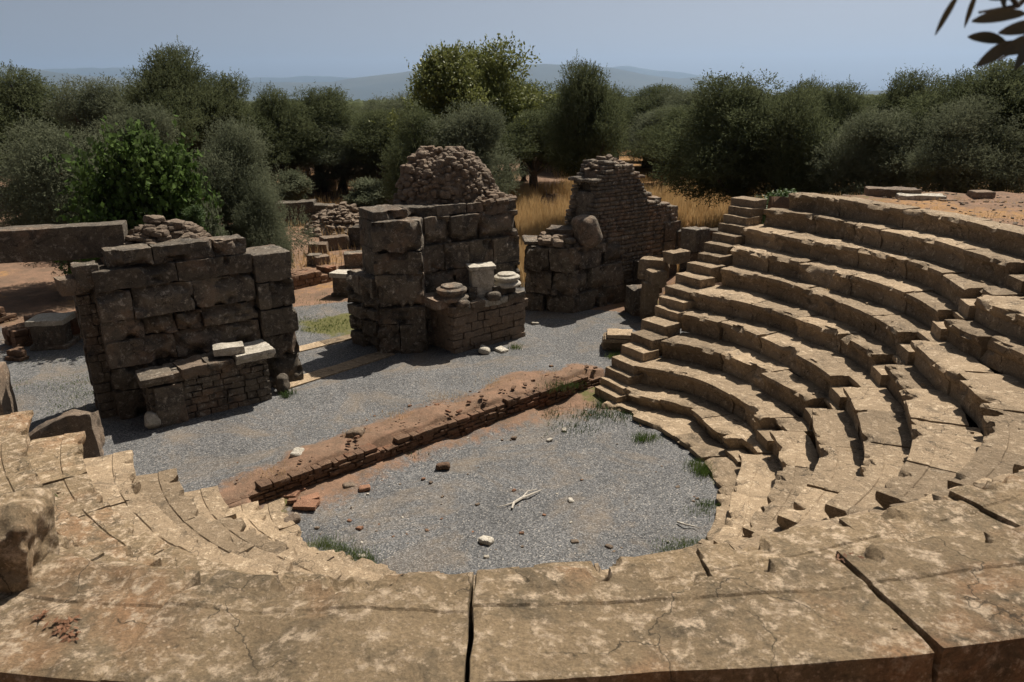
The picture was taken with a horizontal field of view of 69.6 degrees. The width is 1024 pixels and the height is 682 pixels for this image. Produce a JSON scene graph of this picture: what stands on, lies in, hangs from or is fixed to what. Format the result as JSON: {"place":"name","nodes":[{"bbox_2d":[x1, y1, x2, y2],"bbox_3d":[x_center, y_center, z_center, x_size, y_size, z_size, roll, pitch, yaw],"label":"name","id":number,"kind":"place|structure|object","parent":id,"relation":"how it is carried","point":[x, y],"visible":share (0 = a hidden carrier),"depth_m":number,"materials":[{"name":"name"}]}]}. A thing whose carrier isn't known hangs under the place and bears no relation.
{"place":"outdoors","nodes":[
{"label":"outdoors","id":0,"kind":"place"},
{"bbox_2d":[0,362,17,414],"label":"fallen block","id":1,"kind":"object","parent":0,"point":[8,404],"depth_m":14.06,"materials":[{"name":"stone"}]},
{"bbox_2d":[0,66,140,102],"bbox_3d":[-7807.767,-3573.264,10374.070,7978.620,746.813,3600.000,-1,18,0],"label":"hill range","id":2,"kind":"structure","parent":0,"point":[46,74],"depth_m":10002.99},
{"bbox_2d":[43,67,349,86],"bbox_3d":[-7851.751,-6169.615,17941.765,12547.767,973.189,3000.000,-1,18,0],"label":"hill range","id":3,"kind":"structure","parent":0,"point":[111,72],"depth_m":17601.49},
{"bbox_2d":[259,387,719,574],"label":"orchestra floor","id":4,"kind":"structure","parent":0,"point":[625,495],"depth_m":12.61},
{"bbox_2d":[292,499,319,510],"bbox_3d":[-3.463,2.752,12.374,0.418,0.094,0.252,1,18,5],"label":"tile fragment","id":5,"kind":"object","parent":4,"relation":"on","point":[306,504],"visible":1,"depth_m":12.32,"materials":[{"name":"ceramic"}]},
{"bbox_2d":[305,534,384,562],"bbox_3d":[-2.561,3.144,11.183,1.418,0.125,0.701,6,19,20],"label":"grass patch","id":6,"kind":"object","parent":4,"relation":"on","point":[329,545],"visible":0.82,"depth_m":11.21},
{"bbox_2d":[229,383,781,574],"bbox_3d":[0.937,2.647,12.110,9.809,0.389,5.866,-13,22,-33],"label":"seat row","id":7,"kind":"object","parent":4,"relation":"on","point":[752,490],"visible":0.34,"depth_m":12.84,"materials":[{"name":"stone"}]},
{"bbox_2d":[184,357,817,580],"bbox_3d":[1.106,2.337,11.945,11.143,0.527,6.515,-13,22,-33],"label":"seat row","id":8,"kind":"object","parent":7,"relation":"on","point":[739,397],"visible":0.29,"depth_m":12.67,"materials":[{"name":"stone"}]},
{"bbox_2d":[133,332,863,581],"bbox_3d":[1.349,1.988,11.691,12.512,0.531,7.121,-13,22,-33],"label":"seat row","id":9,"kind":"object","parent":8,"relation":"on","point":[835,432],"visible":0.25,"depth_m":11.56,"materials":[{"name":"stone"}]},
{"bbox_2d":[84,309,911,579],"bbox_3d":[1.446,1.633,11.413,13.603,0.533,7.851,-13,22,-33],"label":"seat row","id":10,"kind":"object","parent":9,"relation":"on","point":[877,415],"visible":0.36,"depth_m":10.96,"materials":[{"name":"stone"}]},
{"bbox_2d":[27,285,982,574],"bbox_3d":[1.760,1.247,11.251,15.153,0.528,8.769,-14,22,-34],"label":"seat row","id":11,"kind":"object","parent":10,"relation":"on","point":[945,443],"visible":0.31,"depth_m":10.17,"materials":[{"name":"stone"}]},
{"bbox_2d":[0,265,1023,575],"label":"seat row","id":12,"kind":"object","parent":11,"relation":"on","point":[988,401],"visible":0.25,"depth_m":10.72,"materials":[{"name":"stone"}]},
{"bbox_2d":[58,244,1023,575],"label":"seat row","id":13,"kind":"object","parent":12,"relation":"on","point":[970,336],"visible":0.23,"depth_m":14.40,"materials":[{"name":"stone"}]},
{"bbox_2d":[60,224,1023,587],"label":"seat row","id":14,"kind":"object","parent":13,"relation":"on","point":[998,310],"visible":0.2,"depth_m":14.60,"materials":[{"name":"stone"}]},
{"bbox_2d":[59,208,1023,644],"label":"seat row","id":15,"kind":"object","parent":14,"relation":"on","point":[969,510],"visible":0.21,"depth_m":5.14,"materials":[{"name":"stone"}]},
{"bbox_2d":[0,192,1023,681],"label":"seat row","id":16,"kind":"object","parent":15,"relation":"on","point":[950,608],"visible":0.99,"depth_m":3.59,"materials":[{"name":"stone"}]},
{"bbox_2d":[0,487,59,592],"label":"boulder","id":17,"kind":"object","parent":16,"relation":"on","point":[29,539],"visible":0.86,"depth_m":3.88,"materials":[{"name":"stone"}]},
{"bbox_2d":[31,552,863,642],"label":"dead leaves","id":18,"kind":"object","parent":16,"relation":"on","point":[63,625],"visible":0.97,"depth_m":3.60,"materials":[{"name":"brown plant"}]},
{"bbox_2d":[535,392,647,440],"bbox_3d":[1.883,1.526,15.981,3.267,0.112,2.082,-13,22,-33],"label":"weed patch","id":19,"kind":"object","parent":4,"relation":"on","point":[597,405],"visible":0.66,"depth_m":15.86,"materials":[{"name":"green plant"}]},
{"bbox_2d":[644,497,719,553],"bbox_3d":[2.857,2.933,11.687,0.972,0.087,2.113,15,24,39],"label":"grass patch","id":20,"kind":"object","parent":4,"relation":"on","point":[684,542],"visible":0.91,"depth_m":11.36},
{"bbox_2d":[682,456,716,478],"bbox_3d":[3.438,2.301,13.475,0.658,0.162,0.747,-17,24,-40],"label":"grass patch","id":21,"kind":"object","parent":4,"relation":"on","point":[703,470],"visible":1,"depth_m":13.46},
{"bbox_2d":[234,64,782,100],"bbox_3d":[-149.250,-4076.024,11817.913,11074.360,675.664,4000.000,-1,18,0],"label":"hill range","id":22,"kind":"structure","parent":0,"point":[362,88],"depth_m":11117.06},
{"bbox_2d":[0,151,1023,507],"bbox_3d":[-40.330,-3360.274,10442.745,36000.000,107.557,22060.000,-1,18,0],"label":"ground","id":23,"kind":"structure","parent":0,"point":[222,451],"depth_m":16.94,"materials":[{"name":"gravel"}]},
{"bbox_2d":[5,346,28,361],"bbox_3d":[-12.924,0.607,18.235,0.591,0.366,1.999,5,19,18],"label":"rock","id":24,"kind":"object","parent":23,"relation":"on","point":[18,354],"depth_m":18.82,"materials":[{"name":"red stone"}]},
{"bbox_2d":[2,311,79,346],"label":"wall","id":25,"kind":"structure","parent":23,"relation":"on","point":[18,335],"depth_m":19.98,"materials":[{"name":"red stone"}]},
{"bbox_2d":[0,59,98,166],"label":"olive tree","id":26,"kind":"object","parent":23,"relation":"on","point":[23,93],"visible":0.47,"depth_m":41.16,"materials":[{"name":"green plant"}]},
{"bbox_2d":[24,312,80,350],"bbox_3d":[-12.391,-0.266,19.872,0.967,0.845,0.878,-3,18,-8],"label":"pedestal","id":27,"kind":"object","parent":23,"relation":"on","point":[50,331],"visible":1,"depth_m":19.53,"materials":[{"name":"stone"}]},
{"bbox_2d":[12,350,94,417],"bbox_3d":[-11.277,0.829,17.687,6.620,0.075,3.075,13,22,35],"label":"grass patch","id":28,"kind":"object","parent":23,"relation":"on","point":[64,389],"visible":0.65,"depth_m":16.73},
{"bbox_2d":[0,108,109,275],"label":"olive tree","id":29,"kind":"object","parent":23,"relation":"on","point":[38,197],"visible":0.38,"depth_m":23.68,"materials":[{"name":"green plant"}]},
{"bbox_2d":[28,409,104,458],"bbox_3d":[-7.850,1.625,12.792,1.386,0.989,1.046,-7,19,-17],"label":"fallen block","id":30,"kind":"object","parent":23,"relation":"on","point":[76,420],"depth_m":12.49,"materials":[{"name":"stone"}]},
{"bbox_2d":[39,72,131,153],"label":"olive tree","id":31,"kind":"object","parent":23,"relation":"on","point":[98,97],"visible":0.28,"depth_m":38.93,"materials":[{"name":"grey plant"}]},
{"bbox_2d":[42,110,224,274],"bbox_3d":[-11.017,-3.321,21.190,4.792,6.362,4.755,12,22,34],"label":"fig tree","id":32,"kind":"object","parent":23,"relation":"on","point":[146,174],"visible":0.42,"depth_m":20.27,"materials":[{"name":"green plant"}]},
{"bbox_2d":[74,98,206,173],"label":"olive tree","id":33,"kind":"object","parent":23,"relation":"on","point":[147,116],"visible":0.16,"depth_m":31.91,"materials":[{"name":"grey plant"}]},
{"bbox_2d":[144,411,160,428],"bbox_3d":[-7.224,1.583,14.826,0.363,0.372,0.356,-12,22,-32],"label":"boulder","id":34,"kind":"object","parent":23,"relation":"on","point":[152,420],"visible":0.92,"depth_m":14.70,"materials":[{"name":"stone"}]},
{"bbox_2d":[113,34,229,161],"bbox_3d":[-17.264,-10.791,38.018,6.144,9.644,7.175,-6,19,-17],"label":"olive tree","id":35,"kind":"object","parent":23,"relation":"on","point":[161,82],"visible":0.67,"depth_m":36.82,"materials":[{"name":"green plant"}]},
{"bbox_2d":[53,215,303,419],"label":"stone pier","id":36,"kind":"structure","parent":23,"relation":"on","point":[157,290],"depth_m":15.31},
{"bbox_2d":[180,204,206,227],"bbox_3d":[-7.594,-2.942,17.605,0.589,0.681,0.623,-11,21,-29],"label":"bush","id":37,"kind":"object","parent":23,"relation":"on","point":[194,213],"visible":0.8,"depth_m":17.45,"materials":[{"name":"green plant"}]},
{"bbox_2d":[135,339,275,427],"bbox_3d":[-6.417,0.905,15.573,2.687,1.307,0.974,-13,22,-34],"label":"stone ledge","id":38,"kind":"object","parent":23,"relation":"on","point":[186,389],"visible":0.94,"depth_m":15.30,"materials":[{"name":"stone"}]},
{"bbox_2d":[212,341,244,356],"bbox_3d":[-5.970,0.162,15.506,0.627,0.205,0.461,-8,20,-22],"label":"marble fragment","id":39,"kind":"object","parent":38,"relation":"on","point":[228,349],"visible":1,"depth_m":15.36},
{"bbox_2d":[193,198,232,236],"bbox_3d":[-8.776,-2.380,21.914,1.448,3.862,1.711,7,19,21],"label":"bush","id":40,"kind":"object","parent":23,"relation":"on","point":[210,223],"visible":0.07,"depth_m":21.39,"materials":[{"name":"green plant"}]},
{"bbox_2d":[178,66,278,176],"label":"olive tree","id":41,"kind":"object","parent":23,"relation":"on","point":[235,101],"visible":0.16,"depth_m":40.25,"materials":[{"name":"green plant"}]},
{"bbox_2d":[191,111,320,260],"bbox_3d":[-8.707,-4.355,24.451,4.402,6.316,4.096,-3,18,-7],"label":"olive tree","id":42,"kind":"object","parent":23,"relation":"on","point":[232,161],"visible":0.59,"depth_m":23.71,"materials":[{"name":"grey plant"}]},
{"bbox_2d":[229,177,298,270],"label":"olive tree","id":43,"kind":"object","parent":23,"relation":"on","point":[261,211],"visible":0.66,"depth_m":23.05,"materials":[{"name":"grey plant"}]},
{"bbox_2d":[276,373,289,393],"bbox_3d":[-5.156,0.951,16.572,0.288,0.442,0.340,-1,18,0],"label":"boulder","id":44,"kind":"object","parent":23,"relation":"on","point":[282,383],"visible":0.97,"depth_m":16.47,"materials":[{"name":"stone"}]},
{"bbox_2d":[273,168,317,204],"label":"bush","id":45,"kind":"object","parent":23,"relation":"on","point":[298,187],"visible":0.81,"depth_m":40.67,"materials":[{"name":"green plant"}]},
{"bbox_2d":[276,199,316,223],"bbox_3d":[-10.931,-6.529,37.396,1.969,1.243,1.075,-2,18,-5],"label":"fallen block","id":46,"kind":"object","parent":23,"relation":"on","point":[309,207],"depth_m":36.92,"materials":[{"name":"stone"}]},
{"bbox_2d":[248,78,345,173],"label":"olive tree","id":47,"kind":"object","parent":23,"relation":"on","point":[277,106],"visible":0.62,"depth_m":42.73,"materials":[{"name":"green plant"}]},
{"bbox_2d":[261,79,363,191],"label":"olive tree","id":48,"kind":"object","parent":23,"relation":"on","point":[325,107],"visible":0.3,"depth_m":44.71,"materials":[{"name":"green plant"}]},
{"bbox_2d":[291,264,335,289],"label":"wall","id":49,"kind":"structure","parent":23,"relation":"on","point":[304,277],"depth_m":26.22,"materials":[{"name":"red stone"}]},
{"bbox_2d":[308,241,328,254],"bbox_3d":[-8.284,-3.920,31.454,0.863,0.635,0.699,-4,19,-11],"label":"fallen block","id":50,"kind":"object","parent":23,"relation":"on","point":[322,245],"depth_m":31.17,"materials":[{"name":"stone"}]},
{"bbox_2d":[296,292,350,336],"bbox_3d":[-5.874,-0.946,22.892,3.639,0.088,5.486,-4,18,-11],"label":"grass patch","id":51,"kind":"object","parent":23,"relation":"on","point":[336,321],"visible":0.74,"depth_m":21.57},
{"bbox_2d":[299,334,351,351],"bbox_3d":[-4.610,-0.022,20.297,3.628,0.178,0.437,-16,24,-40],"label":"paving strip","id":52,"kind":"object","parent":23,"relation":"on","point":[319,344],"visible":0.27,"depth_m":19.83,"materials":[{"name":"stone"}]},
{"bbox_2d":[301,201,359,236],"bbox_3d":[-8.375,-5.951,35.996,4.031,1.684,3.899,-1,18,0],"label":"stone pile","id":53,"kind":"object","parent":23,"relation":"on","point":[343,214],"visible":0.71,"depth_m":35.02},
{"bbox_2d":[273,351,394,388],"bbox_3d":[-4.282,0.740,17.960,0.519,0.176,3.276,15,24,40],"label":"paving strip","id":54,"kind":"object","parent":23,"relation":"on","point":[340,367],"visible":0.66,"depth_m":17.95,"materials":[{"name":"stone"}]},
{"bbox_2d":[319,234,349,250],"bbox_3d":[-7.803,-4.325,32.408,1.210,0.706,0.884,-11,21,-28],"label":"fallen block","id":55,"kind":"object","parent":23,"relation":"on","point":[342,241],"depth_m":32.12,"materials":[{"name":"stone"}]},
{"bbox_2d":[329,269,351,297],"bbox_3d":[-5.637,-1.940,24.727,0.748,0.838,0.670,3,18,11],"label":"pedestal","id":56,"kind":"object","parent":23,"relation":"on","point":[339,282],"visible":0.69,"depth_m":24.47,"materials":[{"name":"stone"}]},
{"bbox_2d":[294,118,391,192],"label":"olive tree","id":57,"kind":"object","parent":23,"relation":"on","point":[336,162],"visible":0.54,"depth_m":44.52,"materials":[{"name":"green plant"}]},
{"bbox_2d":[343,250,362,267],"bbox_3d":[-6.138,-3.244,29.206,1.060,0.642,0.742,-6,19,-15],"label":"fallen block","id":58,"kind":"object","parent":23,"relation":"on","point":[352,259],"depth_m":28.87,"materials":[{"name":"stone"}]},
{"bbox_2d":[348,225,361,246],"bbox_3d":[-6.737,-4.704,32.822,0.956,1.014,0.892,6,19,18],"label":"fallen block","id":59,"kind":"object","parent":23,"relation":"on","point":[354,234],"depth_m":32.49,"materials":[{"name":"stone"}]},
{"bbox_2d":[342,176,392,207],"bbox_3d":[-7.469,-7.789,39.366,3.620,1.932,3.063,12,22,34],"label":"bush","id":60,"kind":"object","parent":23,"relation":"on","point":[367,194],"visible":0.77,"depth_m":38.93,"materials":[{"name":"green plant"}]},
{"bbox_2d":[332,104,406,182],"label":"olive tree","id":61,"kind":"object","parent":23,"relation":"on","point":[374,136],"visible":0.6,"depth_m":42.66,"materials":[{"name":"green plant"}]},
{"bbox_2d":[354,92,417,118],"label":"olive tree","id":62,"kind":"object","parent":23,"relation":"on","point":[388,104],"visible":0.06,"depth_m":51.11,"materials":[{"name":"green plant"}]},
{"bbox_2d":[373,99,450,202],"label":"olive tree","id":63,"kind":"object","parent":23,"relation":"on","point":[400,151],"visible":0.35,"depth_m":32.35,"materials":[{"name":"green plant"}]},
{"bbox_2d":[224,365,600,504],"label":"stage wall","id":64,"kind":"structure","parent":23,"relation":"on","point":[362,456],"depth_m":14.30,"materials":[{"name":"red stone"}]},
{"bbox_2d":[250,365,586,479],"bbox_3d":[-1.442,1.325,15.405,8.549,0.087,2.088,-15,23,-37],"label":"rubble","id":65,"kind":"object","parent":64,"relation":"on","point":[409,414],"visible":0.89,"depth_m":15.28,"materials":[{"name":"stone"}]},
{"bbox_2d":[345,145,520,353],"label":"stone pier","id":66,"kind":"structure","parent":23,"relation":"on","point":[448,214],"depth_m":19.18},
{"bbox_2d":[369,39,510,141],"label":"broadleaf tree","id":67,"kind":"object","parent":23,"relation":"on","point":[447,77],"visible":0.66,"depth_m":40.65,"materials":[{"name":"green plant"}]},
{"bbox_2d":[397,40,527,152],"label":"broadleaf tree","id":68,"kind":"object","parent":23,"relation":"on","point":[476,54],"visible":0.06,"depth_m":43.20,"materials":[{"name":"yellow plant"}]},
{"bbox_2d":[415,98,531,195],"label":"olive tree","id":69,"kind":"object","parent":23,"relation":"on","point":[473,131],"visible":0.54,"depth_m":31.87,"materials":[{"name":"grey plant"}]},
{"bbox_2d":[429,289,527,353],"bbox_3d":[-0.807,-0.637,19.920,2.781,1.406,1.295,-15,23,-37],"label":"stone ledge","id":70,"kind":"object","parent":23,"relation":"on","point":[477,323],"visible":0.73,"depth_m":19.32,"materials":[{"name":"stone"}]},
{"bbox_2d":[419,282,468,309],"bbox_3d":[-1.683,-1.179,18.882,1.033,0.566,1.098,-16,23,-39],"label":"carved stone base","id":71,"kind":"object","parent":70,"relation":"on","point":[444,295],"visible":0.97,"depth_m":18.57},
{"bbox_2d":[466,262,495,297],"bbox_3d":[-0.811,-1.567,19.408,0.737,0.934,0.538,-6,19,-15],"label":"carved stone block","id":72,"kind":"object","parent":70,"relation":"on","point":[481,276],"depth_m":19.18,"materials":[{"name":"stone"}]},
{"bbox_2d":[492,271,520,294],"bbox_3d":[-0.279,-1.560,19.709,0.956,0.545,0.964,-15,23,-36],"label":"carved stone base","id":73,"kind":"object","parent":70,"relation":"on","point":[505,282],"visible":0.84,"depth_m":19.43,"materials":[{"name":"stone"}]},
{"bbox_2d":[261,400,740,577],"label":"orchestra kerb","id":74,"kind":"structure","parent":23,"relation":"on","point":[695,439],"depth_m":13.57,"materials":[{"name":"stone"}]},
{"bbox_2d":[446,31,559,188],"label":"broadleaf tree","id":75,"kind":"object","parent":23,"relation":"on","point":[512,97],"visible":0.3,"depth_m":41.76,"materials":[{"name":"green plant"}]},
{"bbox_2d":[485,108,565,191],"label":"olive tree","id":76,"kind":"object","parent":23,"relation":"on","point":[517,140],"visible":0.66,"depth_m":40.39,"materials":[{"name":"green plant"}]},
{"bbox_2d":[507,79,568,181],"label":"olive tree","id":77,"kind":"object","parent":23,"relation":"on","point":[522,167],"visible":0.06,"depth_m":45.20,"materials":[{"name":"green plant"}]},
{"bbox_2d":[247,93,883,112],"bbox_3d":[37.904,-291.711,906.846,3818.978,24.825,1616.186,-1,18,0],"label":"wood","id":78,"kind":"object","parent":23,"relation":"on","point":[356,103],"visible":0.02,"depth_m":321.97,"materials":[{"name":"green plant"}]},
{"bbox_2d":[531,50,637,176],"bbox_3d":[3.454,-9.031,34.215,4.679,8.506,5.465,3,18,11],"label":"olive tree","id":79,"kind":"object","parent":23,"relation":"on","point":[590,125],"visible":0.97,"depth_m":32.48,"materials":[{"name":"green plant"}]},
{"bbox_2d":[522,154,680,312],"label":"stone pier","id":80,"kind":"structure","parent":23,"relation":"on","point":[619,219],"depth_m":22.59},
{"bbox_2d":[621,78,685,164],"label":"olive tree","id":81,"kind":"object","parent":23,"relation":"on","point":[656,90],"visible":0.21,"depth_m":55.70,"materials":[{"name":"green plant"}]},
{"bbox_2d":[602,226,709,350],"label":"stairway parapet","id":82,"kind":"structure","parent":23,"relation":"on","point":[650,278],"depth_m":21.37,"materials":[{"name":"stone"}]},
{"bbox_2d":[615,103,696,174],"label":"olive tree","id":83,"kind":"object","parent":23,"relation":"on","point":[645,121],"visible":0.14,"depth_m":49.15,"materials":[{"name":"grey plant"}]},
{"bbox_2d":[623,85,688,168],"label":"olive tree","id":84,"kind":"object","parent":23,"relation":"on","point":[663,93],"visible":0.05,"depth_m":55.02,"materials":[{"name":"green plant"}]},
{"bbox_2d":[626,102,710,177],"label":"olive tree","id":85,"kind":"object","parent":23,"relation":"on","point":[660,128],"visible":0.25,"depth_m":43.75,"materials":[{"name":"green plant"}]},
{"bbox_2d":[641,88,707,157],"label":"olive tree","id":86,"kind":"object","parent":23,"relation":"on","point":[679,98],"visible":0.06,"depth_m":50.35,"materials":[{"name":"green plant"}]},
{"bbox_2d":[595,196,766,402],"bbox_3d":[4.385,-1.257,18.437,1.010,3.974,7.064,15,24,39],"label":"end stairway","id":87,"kind":"object","parent":23,"relation":"on","point":[622,372],"visible":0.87,"depth_m":18.08,"materials":[{"name":"stone"}]},
{"bbox_2d":[679,227,717,272],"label":"retaining wall","id":88,"kind":"structure","parent":23,"relation":"on","point":[693,257],"depth_m":24.88,"materials":[{"name":"stone"}]},
{"bbox_2d":[638,66,828,207],"bbox_3d":[9.782,-8.137,32.472,8.242,7.766,8.748,1,18,5],"label":"olive tree","id":89,"kind":"object","parent":23,"relation":"on","point":[723,122],"visible":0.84,"depth_m":30.71,"materials":[{"name":"green plant"}]},
{"bbox_2d":[759,187,796,223],"bbox_3d":[8.819,-3.912,23.781,2.454,1.945,2.595,12,22,33],"label":"bush","id":90,"kind":"object","parent":23,"relation":"on","point":[785,193],"visible":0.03,"depth_m":23.91,"materials":[{"name":"green plant"}]},
{"bbox_2d":[717,74,841,197],"bbox_3d":[11.002,-7.166,30.233,5.141,7.428,5.541,4,19,13],"label":"olive tree","id":91,"kind":"object","parent":23,"relation":"on","point":[795,108],"visible":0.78,"depth_m":28.74,"materials":[{"name":"green plant"}]},
{"bbox_2d":[805,74,872,150],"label":"olive tree","id":92,"kind":"object","parent":23,"relation":"on","point":[840,104],"visible":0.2,"depth_m":33.73,"materials":[{"name":"green plant"}]},
{"bbox_2d":[802,102,932,195],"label":"olive tree","id":93,"kind":"object","parent":23,"relation":"on","point":[867,168],"visible":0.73,"depth_m":26.79,"materials":[{"name":"green plant"}]},
{"bbox_2d":[725,274,1023,465],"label":"radial stairway","id":94,"kind":"object","parent":23,"relation":"on","point":[905,353],"visible":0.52,"depth_m":13.14,"materials":[{"name":"stone"}]},
{"bbox_2d":[829,63,942,187],"bbox_3d":[17.048,-8.548,32.897,5.581,7.586,5.259,-6,19,-16],"label":"olive tree","id":95,"kind":"object","parent":23,"relation":"on","point":[890,97],"visible":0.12,"depth_m":31.58,"materials":[{"name":"green plant"}]},
{"bbox_2d":[864,186,921,197],"bbox_3d":[9.831,-3.842,19.041,1.287,0.275,0.555,4,19,13],"label":"bank stone","id":96,"kind":"object","parent":23,"relation":"on","point":[881,191],"visible":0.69,"depth_m":18.86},
{"bbox_2d":[895,193,946,200],"bbox_3d":[10.295,-3.619,18.538,1.123,0.174,0.479,3,18,11],"label":"bank stone","id":97,"kind":"object","parent":23,"relation":"on","point":[916,197],"visible":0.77,"depth_m":18.40,"materials":[{"name":"stone"}]},
{"bbox_2d":[842,191,1023,226],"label":"gravel scatter","id":98,"kind":"object","parent":23,"relation":"on","point":[1014,223],"visible":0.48,"depth_m":17.61,"materials":[{"name":"stone"}]},
{"bbox_2d":[852,64,1018,191],"bbox_3d":[16.172,-7.490,27.961,5.140,5.861,5.540,1,18,5],"label":"olive tree","id":99,"kind":"object","parent":23,"relation":"on","point":[956,86],"visible":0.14,"depth_m":27.04,"materials":[{"name":"green plant"}]},
{"bbox_2d":[893,87,1023,193],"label":"olive tree","id":100,"kind":"object","parent":23,"relation":"on","point":[949,169],"visible":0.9,"depth_m":24.56,"materials":[{"name":"green plant"}]},
{"bbox_2d":[894,57,1023,190],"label":"olive tree","id":101,"kind":"object","parent":23,"relation":"on","point":[1007,85],"visible":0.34,"depth_m":25.87,"materials":[{"name":"green plant"}]},
{"bbox_2d":[967,190,995,198],"bbox_3d":[11.995,-3.750,18.826,0.538,0.217,0.432,-1,18,0],"label":"bank stone","id":102,"kind":"object","parent":23,"relation":"on","point":[987,194],"visible":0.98,"depth_m":18.65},
{"bbox_2d":[966,109,1023,184],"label":"olive tree","id":103,"kind":"object","parent":23,"relation":"on","point":[1006,145],"visible":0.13,"depth_m":24.52,"materials":[{"name":"green plant"}]},
{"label":"stone pier","id":104,"kind":"object","parent":23,"relation":"on","visible":0},
{"bbox_2d":[0,220,127,263],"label":"stone beam","id":105,"kind":"structure","parent":104,"relation":"on","point":[40,243],"depth_m":14.79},
{"bbox_2d":[0,0,1023,93],"label":"sky","id":106,"kind":"structure","parent":0,"point":[866,40],"materials":[{"name":"blue"}]},
{"bbox_2d":[282,167,759,268],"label":"dry grass","id":107,"kind":"structure","parent":0,"point":[338,202],"depth_m":41.88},
{"bbox_2d":[499,175,755,286],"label":"dry grass","id":108,"kind":"structure","parent":0,"point":[540,217],"depth_m":36.85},
{"bbox_2d":[608,66,784,91],"bbox_3d":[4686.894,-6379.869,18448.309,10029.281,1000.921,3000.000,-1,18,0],"label":"hill range","id":109,"kind":"structure","parent":0,"point":[677,75],"depth_m":18021.90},
{"bbox_2d":[935,0,1023,69],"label":"olive branch","id":110,"kind":"object","parent":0,"point":[1003,48],"visible":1,"depth_m":0.82,"materials":[{"name":"green plant"}]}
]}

